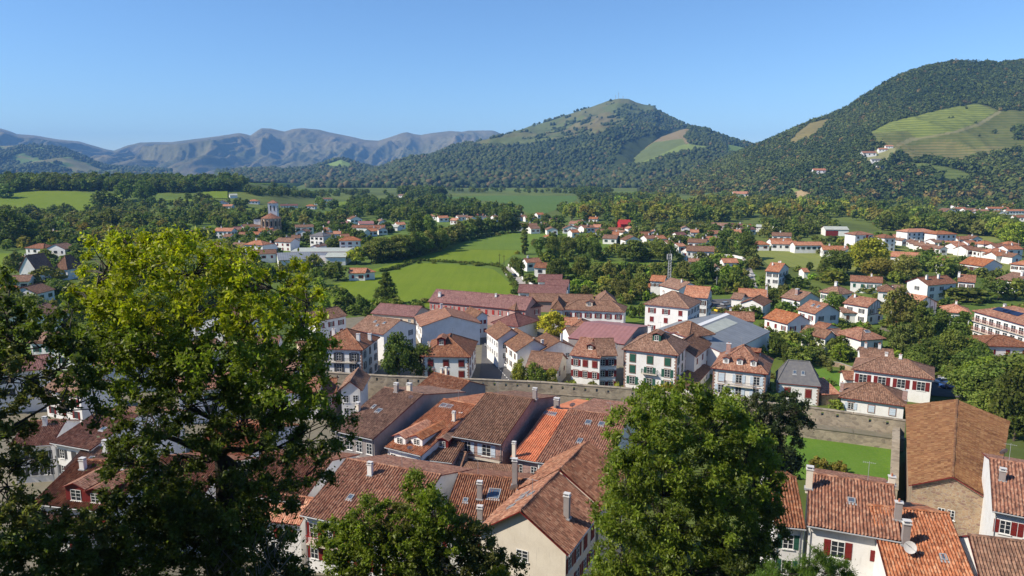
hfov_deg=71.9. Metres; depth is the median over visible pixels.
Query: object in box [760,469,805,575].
house
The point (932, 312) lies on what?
broadleaf tree
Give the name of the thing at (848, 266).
broadleaf tree
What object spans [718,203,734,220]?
broadleaf tree
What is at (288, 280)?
broadleaf tree
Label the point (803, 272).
house
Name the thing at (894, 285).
house
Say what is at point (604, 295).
barn
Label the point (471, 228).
broadleaf tree
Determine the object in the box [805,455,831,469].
shrub
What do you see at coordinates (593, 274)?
broadleaf tree
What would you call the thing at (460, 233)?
broadleaf tree
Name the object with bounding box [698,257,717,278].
broadleaf tree
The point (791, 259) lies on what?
field
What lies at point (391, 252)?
broadleaf tree
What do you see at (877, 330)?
shrub
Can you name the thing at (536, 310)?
house
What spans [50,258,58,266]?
broadleaf tree
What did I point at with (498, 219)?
broadleaf tree
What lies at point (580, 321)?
house
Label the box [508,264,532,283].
garden wall
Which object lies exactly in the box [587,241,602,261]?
broadleaf tree
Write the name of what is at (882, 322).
shrub
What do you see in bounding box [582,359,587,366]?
window
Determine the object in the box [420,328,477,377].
house
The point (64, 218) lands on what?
woodland
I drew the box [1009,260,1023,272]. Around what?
house
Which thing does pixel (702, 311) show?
window
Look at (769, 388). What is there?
shrub
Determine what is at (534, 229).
house
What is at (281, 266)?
broadleaf tree
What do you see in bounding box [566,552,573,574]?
window
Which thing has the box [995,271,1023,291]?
house
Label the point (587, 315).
window
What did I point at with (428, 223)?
broadleaf tree
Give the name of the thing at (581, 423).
house
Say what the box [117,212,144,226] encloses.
broadleaf tree
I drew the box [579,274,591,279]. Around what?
shrub
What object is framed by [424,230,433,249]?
broadleaf tree
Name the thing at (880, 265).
broadleaf tree
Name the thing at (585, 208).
broadleaf tree
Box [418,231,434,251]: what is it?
broadleaf tree
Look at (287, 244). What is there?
house
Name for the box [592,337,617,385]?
house
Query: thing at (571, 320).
house
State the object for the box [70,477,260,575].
bush
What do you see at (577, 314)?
window
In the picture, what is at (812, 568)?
tree
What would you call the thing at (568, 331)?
house
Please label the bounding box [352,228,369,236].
house
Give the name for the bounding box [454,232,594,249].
field
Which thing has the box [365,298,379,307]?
shrub
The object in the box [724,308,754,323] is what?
house
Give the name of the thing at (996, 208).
house
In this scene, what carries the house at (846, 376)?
on the ground at (860, 224)
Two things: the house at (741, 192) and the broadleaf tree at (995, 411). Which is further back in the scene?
the house at (741, 192)
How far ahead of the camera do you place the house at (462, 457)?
109.20 m
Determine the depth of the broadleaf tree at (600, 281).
292.01 m
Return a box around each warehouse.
[633,313,770,374]
[821,226,848,235]
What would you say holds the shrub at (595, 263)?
on the ground at (860, 224)
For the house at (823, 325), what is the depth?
207.70 m
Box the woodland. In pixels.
[0,170,1023,479]
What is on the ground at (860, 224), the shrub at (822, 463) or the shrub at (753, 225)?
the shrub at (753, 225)
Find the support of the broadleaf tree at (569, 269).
on the ground at (860, 224)
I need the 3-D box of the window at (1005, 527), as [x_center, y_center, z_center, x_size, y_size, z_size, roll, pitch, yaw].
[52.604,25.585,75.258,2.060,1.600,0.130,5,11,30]
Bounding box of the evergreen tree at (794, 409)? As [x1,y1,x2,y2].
[726,385,816,482]
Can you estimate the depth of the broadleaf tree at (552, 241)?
393.01 m
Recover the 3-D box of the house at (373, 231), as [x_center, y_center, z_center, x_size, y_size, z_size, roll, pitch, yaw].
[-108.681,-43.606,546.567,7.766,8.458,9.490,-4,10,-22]
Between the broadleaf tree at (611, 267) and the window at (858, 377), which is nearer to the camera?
the window at (858, 377)
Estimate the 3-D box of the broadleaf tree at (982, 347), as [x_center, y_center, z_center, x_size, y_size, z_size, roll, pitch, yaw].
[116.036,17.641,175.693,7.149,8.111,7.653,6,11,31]
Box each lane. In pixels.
[505,266,524,283]
[742,257,757,287]
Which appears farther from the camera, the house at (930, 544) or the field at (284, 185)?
the field at (284, 185)
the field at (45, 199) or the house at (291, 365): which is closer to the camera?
the house at (291, 365)
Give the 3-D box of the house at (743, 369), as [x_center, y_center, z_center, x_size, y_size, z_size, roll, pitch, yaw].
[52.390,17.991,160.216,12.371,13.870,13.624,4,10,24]
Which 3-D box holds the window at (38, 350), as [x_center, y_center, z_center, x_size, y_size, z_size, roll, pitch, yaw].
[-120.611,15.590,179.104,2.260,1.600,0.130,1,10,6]
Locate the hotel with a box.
[971,304,1023,341]
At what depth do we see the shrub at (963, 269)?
334.55 m
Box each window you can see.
[3,388,15,396]
[31,467,39,475]
[33,346,40,352]
[40,466,54,475]
[49,406,56,413]
[57,449,66,459]
[59,465,64,473]
[71,451,75,458]
[72,411,79,419]
[305,521,319,538]
[306,542,322,560]
[322,530,334,537]
[328,321,334,326]
[334,352,343,361]
[334,363,343,371]
[338,319,343,324]
[343,395,348,402]
[346,438,352,450]
[349,352,358,361]
[349,363,359,371]
[353,395,357,402]
[356,441,362,453]
[366,443,372,455]
[408,329,412,335]
[427,359,433,366]
[443,359,448,366]
[458,360,464,366]
[458,370,464,377]
[461,440,473,453]
[477,443,494,457]
[516,548,528,562]
[531,466,536,472]
[565,312,571,316]
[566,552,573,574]
[571,358,579,365]
[571,369,579,376]
[574,541,581,563]
[574,564,580,575]
[575,312,581,317]
[580,370,589,377]
[581,554,588,575]
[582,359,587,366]
[583,533,587,551]
[585,312,591,317]
[589,544,594,564]
[590,371,598,379]
[590,523,594,541]
[592,360,597,367]
[595,313,601,318]
[600,370,607,376]
[601,358,605,365]
[605,313,611,318]
[606,358,616,365]
[606,369,615,376]
[606,380,615,385]
[615,314,621,319]
[626,375,637,384]
[629,353,635,362]
[629,364,635,373]
[644,366,654,375]
[644,377,654,385]
[646,355,653,364]
[648,307,655,313]
[661,368,672,377]
[661,379,672,385]
[662,309,669,314]
[664,357,670,366]
[699,309,705,313]
[715,383,724,392]
[718,372,725,381]
[732,374,744,383]
[732,385,744,395]
[749,387,762,395]
[750,376,762,385]
[776,559,797,574]
[778,534,799,550]
[804,389,811,398]
[823,539,852,559]
[845,401,856,409]
[855,373,870,381]
[858,308,864,313]
[867,404,875,412]
[870,550,874,562]
[873,376,889,385]
[888,407,896,415]
[892,378,909,388]
[912,381,929,391]
[948,510,954,521]
[993,518,1017,535]
[1017,523,1023,538]
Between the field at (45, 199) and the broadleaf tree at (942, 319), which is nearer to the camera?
the broadleaf tree at (942, 319)
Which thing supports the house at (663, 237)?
on the ground at (860, 224)
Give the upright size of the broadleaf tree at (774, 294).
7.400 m
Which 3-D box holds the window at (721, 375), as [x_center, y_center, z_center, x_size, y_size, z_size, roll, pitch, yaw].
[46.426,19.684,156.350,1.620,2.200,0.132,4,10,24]
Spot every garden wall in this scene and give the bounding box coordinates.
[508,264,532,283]
[726,254,742,258]
[817,359,853,370]
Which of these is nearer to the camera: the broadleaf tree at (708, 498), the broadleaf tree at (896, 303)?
the broadleaf tree at (708, 498)
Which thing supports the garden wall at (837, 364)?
on the ground at (860, 224)
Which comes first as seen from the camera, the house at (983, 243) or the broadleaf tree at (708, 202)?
the house at (983, 243)
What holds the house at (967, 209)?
on the ground at (860, 224)
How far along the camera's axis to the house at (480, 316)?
213.32 m
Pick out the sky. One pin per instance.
(105, 74)
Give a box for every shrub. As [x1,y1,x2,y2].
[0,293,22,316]
[38,248,56,258]
[45,278,72,299]
[58,251,81,261]
[75,272,105,286]
[84,262,99,269]
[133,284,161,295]
[234,236,250,242]
[247,234,261,240]
[276,292,291,309]
[284,312,294,321]
[325,285,343,289]
[329,287,342,296]
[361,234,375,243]
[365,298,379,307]
[366,304,376,314]
[372,296,386,305]
[486,564,511,575]
[559,249,577,261]
[563,379,576,387]
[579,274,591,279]
[585,380,597,389]
[590,260,603,266]
[591,285,599,290]
[608,243,618,254]
[618,233,626,242]
[621,293,634,302]
[634,254,655,259]
[635,289,650,298]
[641,255,653,260]
[653,382,673,389]
[656,270,671,278]
[697,233,705,238]
[709,253,726,260]
[712,268,719,279]
[739,267,749,276]
[742,223,755,228]
[759,345,773,354]
[759,389,782,402]
[764,325,777,336]
[767,380,771,391]
[787,340,796,349]
[803,350,818,359]
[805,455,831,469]
[828,399,844,410]
[830,460,846,471]
[838,320,855,327]
[843,345,857,357]
[854,320,867,327]
[869,326,884,335]
[878,318,892,326]
[886,322,897,332]
[893,349,903,356]
[930,362,946,371]
[935,364,952,376]
[935,368,958,376]
[939,296,954,304]
[950,264,969,274]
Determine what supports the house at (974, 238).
on the ground at (860, 224)
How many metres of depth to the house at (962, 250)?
417.36 m
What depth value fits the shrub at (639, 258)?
392.75 m
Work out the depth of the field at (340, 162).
3712.95 m
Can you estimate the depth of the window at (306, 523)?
83.82 m
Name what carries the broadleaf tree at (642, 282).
on the ground at (860, 224)
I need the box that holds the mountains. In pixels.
[0,128,500,175]
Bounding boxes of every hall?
[568,321,648,365]
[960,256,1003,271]
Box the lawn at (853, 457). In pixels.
[783,435,890,479]
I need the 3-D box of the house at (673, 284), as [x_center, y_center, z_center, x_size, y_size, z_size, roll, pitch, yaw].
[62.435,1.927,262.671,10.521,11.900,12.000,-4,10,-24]
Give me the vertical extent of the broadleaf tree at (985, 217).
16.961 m
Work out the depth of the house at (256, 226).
554.74 m
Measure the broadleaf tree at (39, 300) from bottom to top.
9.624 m
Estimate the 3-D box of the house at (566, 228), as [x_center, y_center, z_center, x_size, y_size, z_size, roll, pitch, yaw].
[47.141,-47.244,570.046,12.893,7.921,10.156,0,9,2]
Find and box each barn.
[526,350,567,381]
[594,290,616,301]
[617,220,630,229]
[905,399,1009,535]
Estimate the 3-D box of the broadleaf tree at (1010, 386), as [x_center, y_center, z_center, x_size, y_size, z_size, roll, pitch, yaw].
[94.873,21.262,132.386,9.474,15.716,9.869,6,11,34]
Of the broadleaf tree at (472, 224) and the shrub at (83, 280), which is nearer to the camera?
the shrub at (83, 280)
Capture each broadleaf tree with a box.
[0,204,19,220]
[0,208,38,246]
[0,265,116,538]
[0,272,19,286]
[0,286,25,296]
[2,250,24,269]
[13,294,49,309]
[28,265,68,284]
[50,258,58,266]
[54,224,362,575]
[73,311,88,323]
[77,215,101,228]
[82,275,95,288]
[88,189,120,210]
[89,265,102,272]
[93,208,124,226]
[113,179,137,199]
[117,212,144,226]
[132,179,157,201]
[132,270,149,286]
[136,295,162,313]
[155,296,168,302]
[163,275,185,287]
[188,299,207,311]
[201,289,219,305]
[222,239,237,248]
[247,254,266,268]
[254,262,270,276]
[262,262,277,278]
[274,260,290,278]
[279,274,299,287]
[289,295,312,311]
[304,253,325,270]
[305,463,529,575]
[308,266,324,284]
[321,292,331,307]
[323,261,349,280]
[340,292,355,306]
[346,247,367,263]
[355,294,365,308]
[359,236,392,261]
[363,242,384,260]
[366,237,395,257]
[370,237,390,257]
[380,331,418,374]
[388,234,410,256]
[398,238,411,258]
[400,343,432,375]
[402,234,421,250]
[406,212,425,233]
[407,243,418,256]
[408,236,424,255]
[409,231,419,241]
[414,236,429,253]
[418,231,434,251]
[423,214,437,232]
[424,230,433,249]
[427,229,437,242]
[434,227,448,250]
[442,227,457,240]
[447,225,463,237]
[452,224,466,238]
[455,220,466,232]
[457,220,475,238]
[461,217,479,236]
[466,219,477,236]
[475,216,482,235]
[475,220,487,234]
[483,217,492,233]
[492,216,502,228]
[499,209,514,230]
[509,215,521,228]
[510,357,527,384]
[511,256,519,269]
[516,258,524,276]
[523,361,547,384]
[533,237,544,254]
[534,309,566,336]
[538,249,556,262]
[542,366,557,381]
[544,236,560,256]
[545,258,567,277]
[560,236,577,252]
[561,259,571,274]
[567,202,577,219]
[567,204,576,220]
[570,278,582,291]
[571,253,592,274]
[572,256,590,279]
[573,201,591,217]
[574,234,587,254]
[577,203,589,219]
[580,372,794,575]
[583,266,604,283]
[587,202,601,216]
[587,237,601,245]
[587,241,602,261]
[597,265,612,278]
[597,275,610,285]
[600,199,612,213]
[602,259,617,277]
[607,277,618,292]
[611,203,617,213]
[611,203,629,220]
[613,278,630,298]
[614,239,651,261]
[616,242,626,259]
[624,204,633,211]
[630,276,648,290]
[632,282,648,299]
[635,271,648,281]
[636,302,644,318]
[638,203,650,214]
[642,203,650,213]
[647,203,666,222]
[648,239,671,261]
[649,262,664,274]
[663,203,671,221]
[666,204,681,222]
[667,239,679,259]
[673,260,689,277]
[679,262,694,280]
[680,205,694,221]
[687,256,715,282]
[690,204,707,221]
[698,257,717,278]
[702,199,716,206]
[715,202,732,217]
[717,263,734,276]
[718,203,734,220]
[718,272,733,288]
[725,270,741,288]
[734,234,740,251]
[735,199,748,215]
[737,243,757,257]
[738,232,757,258]
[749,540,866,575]
[767,332,786,356]
[768,287,781,305]
[781,329,801,343]
[781,341,790,362]
[784,344,815,361]
[797,326,816,346]
[800,200,808,210]
[809,337,827,348]
[821,248,853,269]
[822,291,845,312]
[825,338,847,355]
[827,335,848,348]
[828,342,851,361]
[835,253,851,271]
[848,236,891,267]
[857,256,898,276]
[866,208,885,224]
[877,209,896,227]
[877,282,919,329]
[884,322,918,350]
[890,212,909,229]
[891,254,922,282]
[903,338,949,364]
[904,350,931,365]
[913,307,936,326]
[914,354,928,364]
[915,247,941,268]
[917,213,929,220]
[923,214,949,230]
[925,254,958,274]
[931,308,954,335]
[937,327,971,358]
[942,211,963,232]
[944,365,990,400]
[947,310,976,339]
[948,345,993,374]
[953,355,995,373]
[956,213,977,230]
[956,336,989,349]
[959,371,991,395]
[966,387,998,414]
[968,358,1010,389]
[971,342,993,352]
[979,214,990,234]
[980,278,1017,299]
[980,374,1005,399]
[984,216,1007,237]
[986,211,1002,217]
[986,402,1000,415]
[987,364,1023,438]
[992,350,1023,372]
[994,221,1023,245]
[1003,397,1023,440]
[1004,277,1023,299]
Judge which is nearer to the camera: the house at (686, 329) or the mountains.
the house at (686, 329)
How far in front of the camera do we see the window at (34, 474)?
114.23 m
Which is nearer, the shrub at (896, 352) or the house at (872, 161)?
the shrub at (896, 352)
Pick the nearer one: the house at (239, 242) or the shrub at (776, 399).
the shrub at (776, 399)
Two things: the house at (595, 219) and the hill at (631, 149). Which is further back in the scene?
the hill at (631, 149)
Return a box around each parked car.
[714,307,726,311]
[720,301,730,305]
[934,377,954,382]
[938,381,954,388]
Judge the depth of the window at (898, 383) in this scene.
155.00 m
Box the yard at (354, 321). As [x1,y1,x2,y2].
[346,310,704,391]
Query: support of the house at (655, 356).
on the ground at (860, 224)
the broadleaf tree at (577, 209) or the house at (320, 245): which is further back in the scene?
the broadleaf tree at (577, 209)
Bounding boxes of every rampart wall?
[322,371,905,434]
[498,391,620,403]
[765,417,904,451]
[890,426,899,499]
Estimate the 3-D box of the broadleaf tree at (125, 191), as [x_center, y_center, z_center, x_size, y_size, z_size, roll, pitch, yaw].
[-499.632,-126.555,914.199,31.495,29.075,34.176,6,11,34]
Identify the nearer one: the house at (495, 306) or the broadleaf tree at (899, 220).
the house at (495, 306)
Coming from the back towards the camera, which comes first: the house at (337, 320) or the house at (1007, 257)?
the house at (1007, 257)
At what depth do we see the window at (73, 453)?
109.48 m
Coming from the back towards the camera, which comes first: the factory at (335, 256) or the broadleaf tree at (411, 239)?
the broadleaf tree at (411, 239)
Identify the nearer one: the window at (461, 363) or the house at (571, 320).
the window at (461, 363)
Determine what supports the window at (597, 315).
in the house at (590, 309)
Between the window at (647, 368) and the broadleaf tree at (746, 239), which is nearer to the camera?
the window at (647, 368)
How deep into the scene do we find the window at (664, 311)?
210.52 m
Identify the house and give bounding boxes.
[0,353,53,413]
[8,302,68,330]
[8,416,80,483]
[12,274,34,286]
[17,283,55,302]
[18,252,52,279]
[24,243,50,254]
[28,331,92,369]
[35,453,155,563]
[43,513,96,551]
[44,373,116,421]
[46,242,77,259]
[49,406,185,475]
[54,254,84,279]
[62,439,141,470]
[94,349,157,392]
[147,452,255,552]
[172,338,220,380]
[175,372,240,424]
[189,419,298,458]
[190,305,258,341]
[215,226,236,238]
[223,203,234,208]
[223,232,234,238]
[224,335,283,366]
[229,194,236,197]
[233,240,245,247]
[236,448,359,551]
[242,223,260,230]
[243,238,273,255]
[246,359,301,397]
[249,199,259,203]
[253,249,276,262]
[261,493,313,564]
[270,241,277,250]
[271,376,321,419]
[274,237,299,250]
[280,204,297,207]
[291,233,299,242]
[295,223,313,233]
[296,228,310,239]
[296,339,306,356]
[300,452,472,575]
[301,306,347,339]
[306,204,316,208]
[309,230,331,246]
[311,242,326,247]
[316,328,379,376]
[322,377,337,415]
[332,380,464,457]
[333,229,341,237]
[337,367,370,418]
[339,236,360,250]
[347,215,361,223]
[348,268,367,280]
[351,315,417,360]
[352,225,385,233]
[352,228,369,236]
[358,221,373,224]
[366,226,377,235]
[366,268,375,279]
[370,303,429,328]
[377,227,387,234]
[381,445,468,466]
[384,389,484,459]
[392,224,401,230]
[394,221,405,228]
[414,303,481,344]
[417,366,487,395]
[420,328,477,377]
[424,410,464,464]
[428,289,536,324]
[436,215,448,221]
[442,457,532,573]
[450,218,460,224]
[451,383,557,463]
[455,214,467,220]
[462,461,519,471]
[464,306,489,337]
[475,213,483,219]
[481,470,602,575]
[485,320,518,367]
[491,311,539,336]
[504,327,547,375]
[508,294,542,321]
[510,397,588,472]
[516,440,624,561]
[517,284,567,295]
[520,223,536,230]
[523,255,541,271]
[526,225,540,233]
[533,262,548,276]
[534,212,543,218]
[536,398,637,468]
[537,274,562,283]
[538,332,573,373]
[545,226,557,234]
[545,279,570,293]
[550,295,564,326]
[562,225,577,233]
[562,326,578,341]
[563,298,627,322]
[564,317,577,326]
[567,228,579,237]
[568,221,580,224]
[569,337,617,384]
[570,318,588,325]
[579,224,594,232]
[589,215,598,221]
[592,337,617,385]
[593,224,601,231]
[602,234,618,243]
[608,227,622,230]
[614,229,627,235]
[620,235,640,244]
[621,322,690,387]
[640,233,656,241]
[643,290,701,329]
[650,275,667,296]
[655,234,666,240]
[659,277,696,294]
[664,320,715,339]
[671,232,686,238]
[673,364,710,393]
[674,241,685,252]
[680,226,689,235]
[681,247,686,260]
[682,333,711,371]
[684,285,712,316]
[686,245,714,260]
[687,237,708,245]
[688,258,699,262]
[690,228,698,236]
[707,230,719,237]
[710,337,773,398]
[711,222,726,228]
[719,258,738,266]
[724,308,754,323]
[730,292,745,306]
[732,191,747,196]
[738,225,756,232]
[738,286,767,299]
[740,294,771,315]
[756,224,766,231]
[756,241,770,250]
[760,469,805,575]
[763,308,811,336]
[765,260,789,287]
[766,238,792,246]
[771,239,791,250]
[772,231,791,237]
[776,359,821,405]
[781,288,821,307]
[790,241,822,252]
[796,300,840,325]
[799,268,809,278]
[800,324,835,353]
[802,461,903,575]
[812,168,825,173]
[813,321,840,328]
[818,281,853,301]
[820,244,847,256]
[827,328,840,342]
[837,326,885,355]
[838,370,853,385]
[838,381,907,418]
[839,307,856,322]
[841,245,850,251]
[843,293,882,324]
[850,273,882,293]
[851,352,934,402]
[856,342,894,356]
[860,151,876,156]
[867,502,973,575]
[870,159,880,163]
[877,148,887,152]
[877,284,895,302]
[890,251,920,263]
[890,284,903,291]
[895,236,906,245]
[906,274,956,300]
[906,292,938,314]
[909,240,929,248]
[913,242,935,249]
[916,246,934,250]
[925,239,944,244]
[932,244,948,254]
[938,208,956,211]
[939,301,971,323]
[944,242,966,253]
[952,243,972,256]
[956,236,969,241]
[957,272,976,287]
[959,533,1023,575]
[960,208,974,210]
[961,240,976,246]
[967,234,982,241]
[971,247,985,257]
[971,335,1023,355]
[975,240,992,246]
[979,444,1023,539]
[980,247,1005,257]
[985,206,1008,210]
[985,243,1003,247]
[986,249,1003,262]
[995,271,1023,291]
[997,243,1022,255]
[1001,251,1022,263]
[1002,209,1023,214]
[1002,241,1019,244]
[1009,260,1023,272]
[1011,214,1023,221]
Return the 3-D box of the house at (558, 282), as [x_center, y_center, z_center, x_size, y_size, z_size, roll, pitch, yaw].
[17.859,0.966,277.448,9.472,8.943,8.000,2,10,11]
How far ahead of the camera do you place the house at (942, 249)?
421.39 m
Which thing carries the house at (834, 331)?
on the ground at (860, 224)
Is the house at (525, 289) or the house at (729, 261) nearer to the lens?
the house at (525, 289)
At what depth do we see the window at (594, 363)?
162.68 m
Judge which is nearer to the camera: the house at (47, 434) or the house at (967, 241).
the house at (47, 434)
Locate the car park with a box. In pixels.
[711,299,730,314]
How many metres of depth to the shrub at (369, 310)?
244.01 m
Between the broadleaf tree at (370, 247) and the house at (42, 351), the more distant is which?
the broadleaf tree at (370, 247)
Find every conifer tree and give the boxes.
[372,271,405,303]
[625,263,633,283]
[625,265,633,282]
[715,231,732,253]
[912,300,935,339]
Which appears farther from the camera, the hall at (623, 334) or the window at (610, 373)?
the hall at (623, 334)
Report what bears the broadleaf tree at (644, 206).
on the ground at (860, 224)
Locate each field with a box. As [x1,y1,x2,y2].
[0,191,121,211]
[0,253,23,266]
[198,190,227,197]
[250,183,303,187]
[251,181,276,182]
[318,263,512,306]
[325,159,349,166]
[345,250,521,279]
[447,196,576,213]
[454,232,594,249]
[596,261,675,266]
[599,242,619,252]
[625,310,642,322]
[754,272,760,288]
[757,249,861,269]
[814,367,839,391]
[890,248,1010,271]
[958,235,1000,241]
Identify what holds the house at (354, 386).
on the ground at (860, 224)
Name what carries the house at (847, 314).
on the ground at (860, 224)
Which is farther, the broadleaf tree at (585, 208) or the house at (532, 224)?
the broadleaf tree at (585, 208)
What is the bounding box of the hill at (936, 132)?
[637,64,1023,203]
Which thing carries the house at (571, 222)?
on the ground at (860, 224)
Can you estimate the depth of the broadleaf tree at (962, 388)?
152.55 m
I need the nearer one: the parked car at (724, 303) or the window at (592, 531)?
the window at (592, 531)
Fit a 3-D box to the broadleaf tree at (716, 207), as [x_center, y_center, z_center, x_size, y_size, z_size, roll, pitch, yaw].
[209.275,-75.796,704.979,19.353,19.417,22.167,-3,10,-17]
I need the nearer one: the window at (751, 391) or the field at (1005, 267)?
the window at (751, 391)
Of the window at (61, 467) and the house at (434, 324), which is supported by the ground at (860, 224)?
the house at (434, 324)
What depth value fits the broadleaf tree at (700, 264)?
312.61 m
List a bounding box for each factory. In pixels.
[276,252,310,265]
[290,248,353,257]
[325,252,350,264]
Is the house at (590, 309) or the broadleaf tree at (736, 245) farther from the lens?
the broadleaf tree at (736, 245)
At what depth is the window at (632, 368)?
162.60 m
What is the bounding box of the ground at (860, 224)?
[0,182,1023,575]
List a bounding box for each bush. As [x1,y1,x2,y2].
[0,506,132,575]
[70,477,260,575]
[200,498,321,575]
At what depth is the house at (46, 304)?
216.56 m
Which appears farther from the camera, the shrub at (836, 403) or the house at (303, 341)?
the house at (303, 341)
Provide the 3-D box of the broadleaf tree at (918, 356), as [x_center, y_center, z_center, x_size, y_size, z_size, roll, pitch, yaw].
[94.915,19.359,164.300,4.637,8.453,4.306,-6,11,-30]
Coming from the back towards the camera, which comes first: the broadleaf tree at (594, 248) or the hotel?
the broadleaf tree at (594, 248)
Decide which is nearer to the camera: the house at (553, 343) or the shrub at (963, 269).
the house at (553, 343)
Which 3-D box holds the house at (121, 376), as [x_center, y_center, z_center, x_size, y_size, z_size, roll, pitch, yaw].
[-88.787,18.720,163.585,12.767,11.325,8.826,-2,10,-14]
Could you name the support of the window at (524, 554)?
in the house at (543, 526)
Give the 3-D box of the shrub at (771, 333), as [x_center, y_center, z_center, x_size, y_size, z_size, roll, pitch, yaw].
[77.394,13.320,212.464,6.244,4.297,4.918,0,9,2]
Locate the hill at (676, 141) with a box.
[616,129,744,187]
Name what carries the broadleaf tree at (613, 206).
on the ground at (860, 224)
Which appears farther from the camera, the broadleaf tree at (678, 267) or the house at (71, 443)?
the broadleaf tree at (678, 267)
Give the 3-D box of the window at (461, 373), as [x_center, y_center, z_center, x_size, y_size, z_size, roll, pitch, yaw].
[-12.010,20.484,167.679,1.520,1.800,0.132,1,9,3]
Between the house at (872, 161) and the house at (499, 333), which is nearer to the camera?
the house at (499, 333)
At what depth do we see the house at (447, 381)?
143.24 m
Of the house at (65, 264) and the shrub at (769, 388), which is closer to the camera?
the shrub at (769, 388)
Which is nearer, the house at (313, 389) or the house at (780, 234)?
the house at (313, 389)
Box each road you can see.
[479,338,511,383]
[930,377,966,397]
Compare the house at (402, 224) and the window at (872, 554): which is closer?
the window at (872, 554)
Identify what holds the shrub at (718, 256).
on the ground at (860, 224)
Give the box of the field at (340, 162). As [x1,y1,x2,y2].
[325,159,349,166]
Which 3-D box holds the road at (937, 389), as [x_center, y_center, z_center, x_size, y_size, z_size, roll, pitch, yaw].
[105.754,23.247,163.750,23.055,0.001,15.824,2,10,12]
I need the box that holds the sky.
[0,0,1023,149]
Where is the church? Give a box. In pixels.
[254,200,281,229]
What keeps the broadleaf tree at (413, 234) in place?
on the ground at (860, 224)
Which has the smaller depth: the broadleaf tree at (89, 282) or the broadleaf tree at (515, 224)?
the broadleaf tree at (89, 282)
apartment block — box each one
[844,231,874,244]
[872,234,895,250]
[895,228,932,241]
[924,230,955,241]
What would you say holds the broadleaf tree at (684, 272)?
on the ground at (860, 224)
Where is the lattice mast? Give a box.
[667,254,671,277]
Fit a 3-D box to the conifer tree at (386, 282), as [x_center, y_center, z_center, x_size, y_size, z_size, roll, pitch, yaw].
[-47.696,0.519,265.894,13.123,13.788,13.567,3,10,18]
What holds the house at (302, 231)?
on the ground at (860, 224)
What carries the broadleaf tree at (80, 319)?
on the ground at (860, 224)
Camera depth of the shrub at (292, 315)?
234.79 m
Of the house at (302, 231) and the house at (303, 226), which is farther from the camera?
the house at (303, 226)
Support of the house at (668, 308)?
on the ground at (860, 224)
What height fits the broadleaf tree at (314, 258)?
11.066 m
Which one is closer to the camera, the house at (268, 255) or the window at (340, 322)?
the window at (340, 322)
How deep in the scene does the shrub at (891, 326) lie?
219.41 m
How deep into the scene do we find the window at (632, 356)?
162.20 m
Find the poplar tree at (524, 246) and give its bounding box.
[520,223,528,253]
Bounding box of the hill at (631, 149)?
[363,99,685,187]
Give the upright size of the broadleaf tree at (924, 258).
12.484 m
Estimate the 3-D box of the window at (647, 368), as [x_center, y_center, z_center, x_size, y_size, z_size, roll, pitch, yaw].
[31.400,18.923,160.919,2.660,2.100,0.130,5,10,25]
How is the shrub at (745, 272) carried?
on the ground at (860, 224)
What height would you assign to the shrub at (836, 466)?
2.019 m
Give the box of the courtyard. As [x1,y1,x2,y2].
[0,392,440,574]
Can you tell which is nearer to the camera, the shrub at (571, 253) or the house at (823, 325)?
the house at (823, 325)
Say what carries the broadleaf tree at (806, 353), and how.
on the ground at (860, 224)
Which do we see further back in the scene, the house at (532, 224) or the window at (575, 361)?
the house at (532, 224)
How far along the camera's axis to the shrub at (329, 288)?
284.88 m
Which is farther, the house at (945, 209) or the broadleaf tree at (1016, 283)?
the house at (945, 209)
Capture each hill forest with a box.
[0,142,379,182]
[304,99,754,187]
[639,58,1023,200]
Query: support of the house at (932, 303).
on the ground at (860, 224)
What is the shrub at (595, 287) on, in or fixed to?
on the ground at (860, 224)
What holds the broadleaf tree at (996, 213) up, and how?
on the ground at (860, 224)
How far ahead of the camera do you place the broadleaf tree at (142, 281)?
301.85 m
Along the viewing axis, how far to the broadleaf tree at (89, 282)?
285.81 m
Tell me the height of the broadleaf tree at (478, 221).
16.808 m
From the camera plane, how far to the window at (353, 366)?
167.27 m
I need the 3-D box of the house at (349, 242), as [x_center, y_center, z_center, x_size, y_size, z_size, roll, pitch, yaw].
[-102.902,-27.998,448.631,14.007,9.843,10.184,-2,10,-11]
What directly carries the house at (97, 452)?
on the ground at (860, 224)
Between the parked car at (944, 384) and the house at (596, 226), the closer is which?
the parked car at (944, 384)
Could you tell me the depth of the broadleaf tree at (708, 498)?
44.18 m
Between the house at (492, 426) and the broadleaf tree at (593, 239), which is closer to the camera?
the house at (492, 426)
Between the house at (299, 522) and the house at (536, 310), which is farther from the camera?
the house at (536, 310)
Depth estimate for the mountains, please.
7865.18 m
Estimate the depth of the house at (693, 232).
532.24 m
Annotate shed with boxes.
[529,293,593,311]
[818,377,839,404]
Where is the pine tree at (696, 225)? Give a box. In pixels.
[688,224,704,228]
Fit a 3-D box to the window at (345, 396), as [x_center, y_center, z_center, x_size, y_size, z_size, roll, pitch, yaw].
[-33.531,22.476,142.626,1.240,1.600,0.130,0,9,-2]
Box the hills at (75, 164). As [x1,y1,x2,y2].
[0,145,143,172]
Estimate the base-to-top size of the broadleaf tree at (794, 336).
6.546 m

